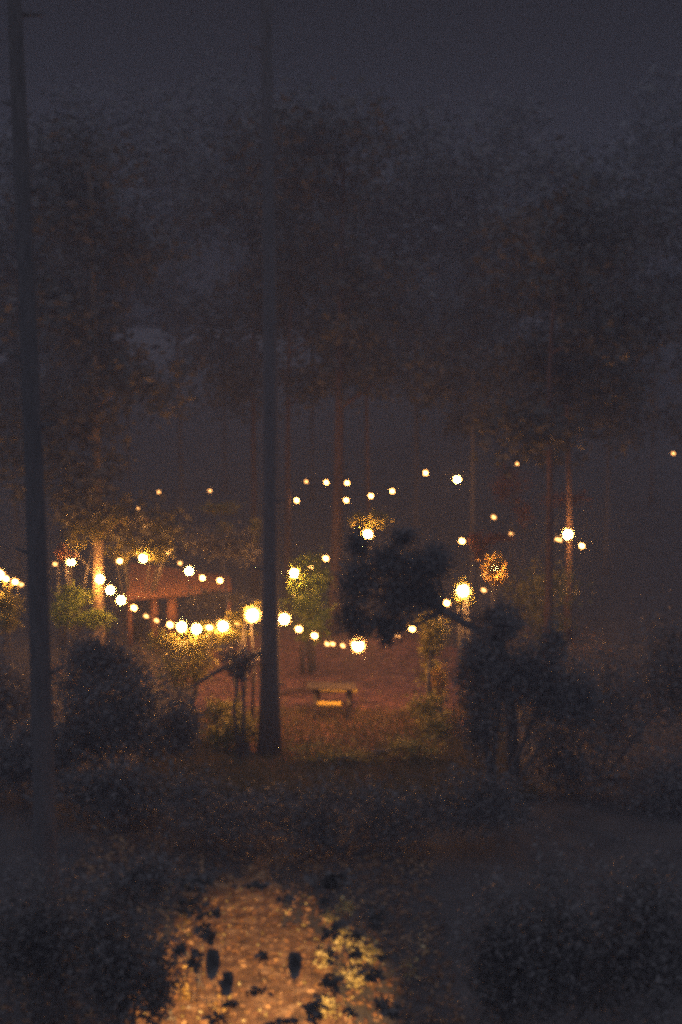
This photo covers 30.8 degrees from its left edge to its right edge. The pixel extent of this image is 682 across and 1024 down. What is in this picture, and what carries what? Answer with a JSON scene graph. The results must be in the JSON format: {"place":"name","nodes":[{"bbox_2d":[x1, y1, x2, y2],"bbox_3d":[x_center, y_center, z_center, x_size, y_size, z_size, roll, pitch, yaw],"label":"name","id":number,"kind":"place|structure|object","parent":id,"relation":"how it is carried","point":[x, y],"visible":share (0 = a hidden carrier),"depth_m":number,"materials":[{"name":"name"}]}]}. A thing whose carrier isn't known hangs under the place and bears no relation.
{"place":"outdoors","nodes":[
{"label":"outdoors","id":0,"kind":"place"},
{"bbox_2d":[128,857,346,1023],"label":"dirt path","id":1,"kind":"structure","parent":0,"point":[266,970],"depth_m":17.82,"materials":[{"name":"brown soil"}]},
{"bbox_2d":[0,309,681,1023],"bbox_3d":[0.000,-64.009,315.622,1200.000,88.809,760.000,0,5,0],"label":"ground","id":2,"kind":"structure","parent":0,"point":[644,561],"depth_m":51.18,"materials":[{"name":"soil"}]},
{"bbox_2d":[0,582,25,689],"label":"tree","id":3,"kind":"object","parent":2,"relation":"on","point":[8,606],"visible":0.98,"depth_m":33.45,"materials":[{"name":"green plant"}]},
{"bbox_2d":[0,0,64,1023],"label":"tree","id":4,"kind":"object","parent":2,"relation":"on","point":[42,799],"visible":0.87,"depth_m":15.43,"materials":[{"name":"brown plant"}]},
{"bbox_2d":[0,172,110,453],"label":"tree","id":5,"kind":"object","parent":2,"relation":"on","point":[7,395],"visible":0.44,"depth_m":46.63,"materials":[{"name":"green plant"}]},
{"bbox_2d":[0,123,122,584],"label":"tree","id":6,"kind":"object","parent":2,"relation":"on","point":[16,553],"visible":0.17,"depth_m":51.30,"materials":[{"name":"green plant"}]},
{"bbox_2d":[53,543,78,648],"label":"shrub","id":7,"kind":"object","parent":2,"relation":"on","point":[62,553],"visible":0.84,"depth_m":40.45,"materials":[{"name":"green plant"}]},
{"bbox_2d":[0,62,148,537],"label":"tree","id":8,"kind":"object","parent":2,"relation":"on","point":[67,105],"visible":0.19,"depth_m":56.01,"materials":[{"name":"green plant"}]},
{"bbox_2d":[49,579,117,669],"bbox_3d":[-7.802,3.489,37.494,2.267,2.804,1.753,0,5,0],"label":"tree","id":9,"kind":"object","parent":2,"relation":"on","point":[71,600],"visible":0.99,"depth_m":37.13,"materials":[{"name":"green plant"}]},
{"bbox_2d":[53,503,128,653],"bbox_3d":[-7.703,2.246,38.541,1.888,5.074,2.771,-3,6,-31],"label":"shrub","id":10,"kind":"object","parent":2,"relation":"on","point":[94,526],"visible":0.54,"depth_m":38.18,"materials":[{"name":"green plant"}]},
{"bbox_2d":[0,629,188,832],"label":"shrub","id":11,"kind":"object","parent":2,"relation":"on","point":[119,794],"visible":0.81,"depth_m":23.72,"materials":[{"name":"green plant"}]},
{"bbox_2d":[0,61,193,509],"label":"tree","id":12,"kind":"object","parent":2,"relation":"on","point":[158,295],"visible":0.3,"depth_m":60.48,"materials":[{"name":"green plant"}]},
{"bbox_2d":[0,834,202,1023],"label":"shrub","id":13,"kind":"object","parent":2,"relation":"on","point":[40,949],"visible":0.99,"depth_m":13.42,"materials":[{"name":"green plant"}]},
{"bbox_2d":[0,110,210,644],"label":"tree","id":14,"kind":"object","parent":2,"relation":"on","point":[73,216],"visible":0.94,"depth_m":37.10,"materials":[{"name":"green plant"}]},
{"bbox_2d":[0,556,68,584],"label":"string lights","id":15,"kind":"object","parent":14,"relation":"hanging from","point":[15,581],"visible":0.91,"depth_m":33.67,"materials":[{"name":"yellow glass"}]},
{"bbox_2d":[69,548,242,581],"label":"string lights","id":16,"kind":"object","parent":14,"relation":"hanging from","point":[189,570],"visible":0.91,"depth_m":39.81,"materials":[{"name":"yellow glass"}]},
{"bbox_2d":[98,572,260,632],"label":"string lights","id":17,"kind":"object","parent":14,"relation":"hanging from","point":[252,614],"visible":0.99,"depth_m":31.33,"materials":[{"name":"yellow glass"}]},
{"bbox_2d":[61,506,182,639],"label":"shrub","id":18,"kind":"object","parent":2,"relation":"on","point":[154,555],"visible":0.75,"depth_m":40.58,"materials":[{"name":"green plant"}]},
{"bbox_2d":[51,621,215,787],"bbox_3d":[-4.360,4.076,25.019,3.667,3.648,2.708,0,5,0],"label":"shrub","id":19,"kind":"object","parent":2,"relation":"on","point":[97,656],"visible":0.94,"depth_m":24.89,"materials":[{"name":"green plant"}]},
{"bbox_2d":[125,562,231,645],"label":"shelter","id":20,"kind":"object","parent":2,"relation":"on","point":[173,584],"visible":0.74,"depth_m":41.78,"materials":[{"name":"brown wood"}]},
{"bbox_2d":[55,92,322,554],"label":"tree","id":21,"kind":"object","parent":2,"relation":"on","point":[212,324],"visible":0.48,"depth_m":54.94,"materials":[{"name":"green plant"}]},
{"bbox_2d":[139,617,257,717],"bbox_3d":[-3.574,3.998,30.982,3.050,2.877,1.355,0,5,0],"label":"shrub","id":22,"kind":"object","parent":2,"relation":"on","point":[198,653],"visible":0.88,"depth_m":30.75,"materials":[{"name":"green plant"}]},
{"bbox_2d":[174,913,231,1017],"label":"shrub","id":23,"kind":"object","parent":2,"relation":"on","point":[184,989],"visible":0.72,"depth_m":16.58,"materials":[{"name":"green plant"}]},
{"bbox_2d":[160,516,261,761],"bbox_3d":[-2.594,2.912,32.238,3.154,4.836,10.127,-1,5,-15],"label":"tree","id":24,"kind":"object","parent":2,"relation":"on","point":[230,545],"visible":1,"depth_m":35.35,"materials":[{"name":"green plant"}]},
{"bbox_2d":[206,948,219,1022],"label":"cattails","id":25,"kind":"object","parent":2,"relation":"on","point":[212,961],"visible":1,"depth_m":7.26,"materials":[{"name":"brown plant"}]},
{"bbox_2d":[188,600,260,737],"bbox_3d":[-2.649,3.755,29.747,1.980,3.459,0.891,3,6,28],"label":"tree","id":26,"kind":"object","parent":2,"relation":"on","point":[222,638],"visible":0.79,"depth_m":29.41,"materials":[{"name":"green plant"}]},
{"bbox_2d":[222,971,233,1023],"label":"cattails","id":27,"kind":"object","parent":2,"relation":"on","point":[227,980],"visible":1,"depth_m":7.37,"materials":[{"name":"brown plant"}]},
{"bbox_2d":[199,499,261,616],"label":"tree","id":28,"kind":"object","parent":2,"relation":"on","point":[221,509],"visible":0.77,"depth_m":46.05,"materials":[{"name":"green plant"}]},
{"bbox_2d":[0,803,464,1023],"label":"leaf litter","id":29,"kind":"object","parent":2,"relation":"on","point":[304,918],"visible":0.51,"depth_m":19.52,"materials":[{"name":"brown plant"}]},
{"bbox_2d":[187,0,286,757],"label":"tree","id":30,"kind":"object","parent":2,"relation":"on","point":[269,731],"visible":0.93,"depth_m":27.66,"materials":[{"name":"brown plant"}]},
{"bbox_2d":[279,568,540,649],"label":"string lights","id":31,"kind":"object","parent":30,"relation":"hanging from","point":[462,591],"visible":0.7,"depth_m":30.52,"materials":[{"name":"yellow glass"}]},
{"bbox_2d":[153,46,335,491],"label":"tree","id":32,"kind":"object","parent":2,"relation":"on","point":[213,95],"visible":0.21,"depth_m":65.00,"materials":[{"name":"green plant"}]},
{"bbox_2d":[160,77,357,595],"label":"tree","id":33,"kind":"object","parent":2,"relation":"on","point":[231,386],"visible":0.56,"depth_m":47.72,"materials":[{"name":"green plant"}]},
{"bbox_2d":[157,868,414,1023],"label":"shrub","id":34,"kind":"object","parent":2,"relation":"on","point":[333,880],"visible":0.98,"depth_m":8.28,"materials":[{"name":"green plant"}]},
{"bbox_2d":[288,952,301,1023],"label":"cattails","id":35,"kind":"object","parent":2,"relation":"on","point":[294,963],"visible":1,"depth_m":6.22,"materials":[{"name":"brown plant"}]},
{"bbox_2d":[216,156,387,613],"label":"tree","id":36,"kind":"object","parent":2,"relation":"on","point":[293,287],"visible":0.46,"depth_m":46.42,"materials":[{"name":"green plant"}]},
{"bbox_2d":[290,483,391,501],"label":"string lights","id":37,"kind":"object","parent":36,"relation":"hanging from","point":[346,500],"visible":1,"depth_m":46.61,"materials":[{"name":"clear glass"}]},
{"bbox_2d":[279,547,339,673],"bbox_3d":[-0.933,3.017,35.584,2.137,3.839,3.778,0,5,0],"label":"shrub","id":38,"kind":"object","parent":2,"relation":"on","point":[307,605],"visible":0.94,"depth_m":35.42,"materials":[{"name":"green plant"}]},
{"bbox_2d":[178,627,482,787],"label":"dirt yard","id":39,"kind":"structure","parent":2,"relation":"on","point":[391,688],"depth_m":35.81,"materials":[{"name":"brown soil"}]},
{"bbox_2d":[194,692,258,751],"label":"shrub","id":40,"kind":"object","parent":39,"relation":"on","point":[225,736],"visible":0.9,"depth_m":28.46,"materials":[{"name":"green plant"}]},
{"bbox_2d":[280,678,322,695],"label":"fallen branch","id":41,"kind":"object","parent":39,"relation":"on","point":[290,691],"visible":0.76,"depth_m":33.72,"materials":[{"name":"brown wood"}]},
{"bbox_2d":[307,682,356,720],"bbox_3d":[-0.223,4.830,31.722,1.302,0.801,1.841,0,5,0],"label":"picnic table","id":42,"kind":"object","parent":39,"relation":"on","point":[317,688],"visible":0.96,"depth_m":31.40,"materials":[{"name":"brown wood"}]},
{"bbox_2d":[276,729,450,765],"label":"shrub","id":43,"kind":"object","parent":39,"relation":"on","point":[412,750],"visible":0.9,"depth_m":27.47,"materials":[{"name":"green plant"}]},
{"bbox_2d":[453,577,473,710],"bbox_3d":[3.163,3.434,32.027,0.609,3.555,0.582,1,5,15],"label":"post","id":44,"kind":"object","parent":39,"relation":"on","point":[458,600],"visible":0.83,"depth_m":31.94,"materials":[{"name":"brown wood"}]},
{"bbox_2d":[125,701,539,802],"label":"grass","id":45,"kind":"structure","parent":2,"relation":"on","point":[223,764],"depth_m":27.39,"materials":[{"name":"green plant"}]},
{"bbox_2d":[0,50,681,406],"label":"wood","id":46,"kind":"object","parent":2,"relation":"on","point":[444,272],"visible":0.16,"depth_m":82.17,"materials":[{"name":"green plant"}]},
{"bbox_2d":[250,67,437,499],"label":"tree","id":47,"kind":"object","parent":2,"relation":"on","point":[311,489],"visible":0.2,"depth_m":62.00,"materials":[{"name":"green plant"}]},
{"bbox_2d":[305,896,383,1019],"bbox_3d":[0.038,6.195,17.159,0.989,0.932,2.355,1,5,8],"label":"shrub","id":48,"kind":"object","parent":2,"relation":"on","point":[372,951],"visible":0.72,"depth_m":17.57,"materials":[{"name":"green plant"}]},
{"bbox_2d":[9,603,681,776],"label":"leaf litter","id":49,"kind":"object","parent":2,"relation":"on","point":[403,659],"visible":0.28,"depth_m":37.29,"materials":[{"name":"brown plant"}]},
{"bbox_2d":[143,744,556,861],"bbox_3d":[0.133,5.425,22.394,7.518,2.373,2.054,0,5,0],"label":"shrub","id":50,"kind":"object","parent":2,"relation":"on","point":[477,810],"visible":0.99,"depth_m":22.25,"materials":[{"name":"green plant"}]},
{"bbox_2d":[206,76,502,634],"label":"tree","id":51,"kind":"object","parent":2,"relation":"on","point":[343,327],"visible":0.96,"depth_m":41.22,"materials":[{"name":"green plant"}]},
{"bbox_2d":[278,530,369,575],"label":"string lights","id":52,"kind":"object","parent":51,"relation":"hanging from","point":[293,572],"visible":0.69,"depth_m":39.04,"materials":[{"name":"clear glass"}]},
{"bbox_2d":[348,506,393,638],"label":"tree","id":53,"kind":"object","parent":2,"relation":"on","point":[360,519],"visible":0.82,"depth_m":41.12,"materials":[{"name":"green plant"}]},
{"bbox_2d":[284,164,462,578],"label":"tree","id":54,"kind":"object","parent":2,"relation":"on","point":[389,208],"visible":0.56,"depth_m":52.77,"materials":[{"name":"green plant"}]},
{"bbox_2d":[383,919,431,986],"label":"shrub","id":55,"kind":"object","parent":2,"relation":"on","point":[416,958],"visible":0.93,"depth_m":17.17,"materials":[{"name":"green plant"}]},
{"bbox_2d":[292,89,527,537],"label":"tree","id":56,"kind":"object","parent":2,"relation":"on","point":[422,167],"visible":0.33,"depth_m":56.37,"materials":[{"name":"green plant"}]},
{"bbox_2d":[325,518,530,791],"bbox_3d":[1.759,3.031,25.337,4.249,5.826,1.309,0,5,0],"label":"tree","id":57,"kind":"object","parent":2,"relation":"on","point":[418,570],"visible":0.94,"depth_m":25.14,"materials":[{"name":"green plant"}]},
{"bbox_2d":[400,611,455,742],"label":"shrub","id":58,"kind":"object","parent":2,"relation":"on","point":[428,707],"visible":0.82,"depth_m":30.42,"materials":[{"name":"green plant"}]},
{"bbox_2d":[424,663,449,713],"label":"shrub","id":59,"kind":"object","parent":2,"relation":"on","point":[441,681],"visible":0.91,"depth_m":30.94,"materials":[{"name":"green plant"}]},
{"bbox_2d":[350,114,557,569],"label":"tree","id":60,"kind":"object","parent":2,"relation":"on","point":[465,426],"visible":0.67,"depth_m":53.37,"materials":[{"name":"green plant"}]},
{"bbox_2d":[467,529,514,644],"bbox_3d":[4.209,2.683,36.119,1.374,4.411,1.052,-3,6,-29],"label":"tree","id":61,"kind":"object","parent":2,"relation":"on","point":[477,544],"visible":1,"depth_m":35.91,"materials":[{"name":"green plant"}]},
{"bbox_2d":[477,551,507,691],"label":"shrub","id":62,"kind":"object","parent":2,"relation":"on","point":[494,564],"visible":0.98,"depth_m":33.48,"materials":[{"name":"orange plant"}]},
{"bbox_2d":[420,88,613,506],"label":"tree","id":63,"kind":"object","parent":2,"relation":"on","point":[549,163],"visible":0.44,"depth_m":61.23,"materials":[{"name":"green plant"}]},
{"bbox_2d":[437,607,617,810],"bbox_3d":[3.838,3.941,24.568,3.582,4.135,2.125,-2,5,-21],"label":"shrub","id":64,"kind":"object","parent":2,"relation":"on","point":[566,695],"visible":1,"depth_m":24.33,"materials":[{"name":"green plant"}]},
{"bbox_2d":[482,454,601,617],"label":"shrub","id":65,"kind":"object","parent":2,"relation":"on","point":[505,488],"visible":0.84,"depth_m":45.74,"materials":[{"name":"green plant"}]},
{"bbox_2d":[497,550,593,657],"bbox_3d":[5.947,2.991,37.828,3.324,3.614,2.468,3,6,28],"label":"shrub","id":66,"kind":"object","parent":2,"relation":"on","point":[541,580],"visible":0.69,"depth_m":37.64,"materials":[{"name":"green plant"}]},
{"bbox_2d":[441,816,681,1023],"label":"shrub","id":67,"kind":"object","parent":2,"relation":"on","point":[516,954],"visible":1,"depth_m":12.81,"materials":[{"name":"green plant"}]},
{"bbox_2d":[446,165,681,642],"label":"tree","id":68,"kind":"object","parent":2,"relation":"on","point":[646,311],"visible":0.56,"depth_m":40.98,"materials":[{"name":"green plant"}]},
{"bbox_2d":[554,530,641,546],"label":"string lights","id":69,"kind":"object","parent":68,"relation":"hanging from","point":[568,533],"visible":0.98,"depth_m":40.12,"materials":[{"name":"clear glass"}]},
{"bbox_2d":[446,128,681,574],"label":"tree","id":70,"kind":"object","parent":2,"relation":"on","point":[650,427],"visible":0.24,"depth_m":50.90,"materials":[{"name":"green plant"}]},
{"bbox_2d":[137,450,674,508],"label":"string lights","id":71,"kind":"object","parent":70,"relation":"hanging from","point":[425,472],"visible":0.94,"depth_m":51.03,"materials":[{"name":"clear glass"}]},
{"bbox_2d":[470,134,681,673],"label":"tree","id":72,"kind":"object","parent":2,"relation":"on","point":[545,427],"visible":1,"depth_m":35.32,"materials":[{"name":"green plant"}]},
{"bbox_2d":[452,512,545,542],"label":"string lights","id":73,"kind":"object","parent":72,"relation":"hanging from","point":[462,540],"visible":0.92,"depth_m":36.57,"materials":[{"name":"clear glass"}]},
{"bbox_2d":[516,573,681,822],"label":"shrub","id":74,"kind":"object","parent":2,"relation":"on","point":[556,759],"visible":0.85,"depth_m":26.00,"materials":[{"name":"green plant"}]},
{"bbox_2d":[579,100,681,429],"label":"tree","id":75,"kind":"object","parent":2,"relation":"on","point":[621,281],"visible":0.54,"depth_m":49.78,"materials":[{"name":"green plant"}]},
{"bbox_2d":[585,65,681,504],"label":"tree","id":76,"kind":"object","parent":2,"relation":"on","point":[672,111],"visible":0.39,"depth_m":59.01,"materials":[{"name":"green plant"}]},
{"bbox_2d":[0,0,681,328],"label":"sky","id":77,"kind":"structure","parent":0,"point":[583,53],"materials":[{"name":"grey"}]}
]}

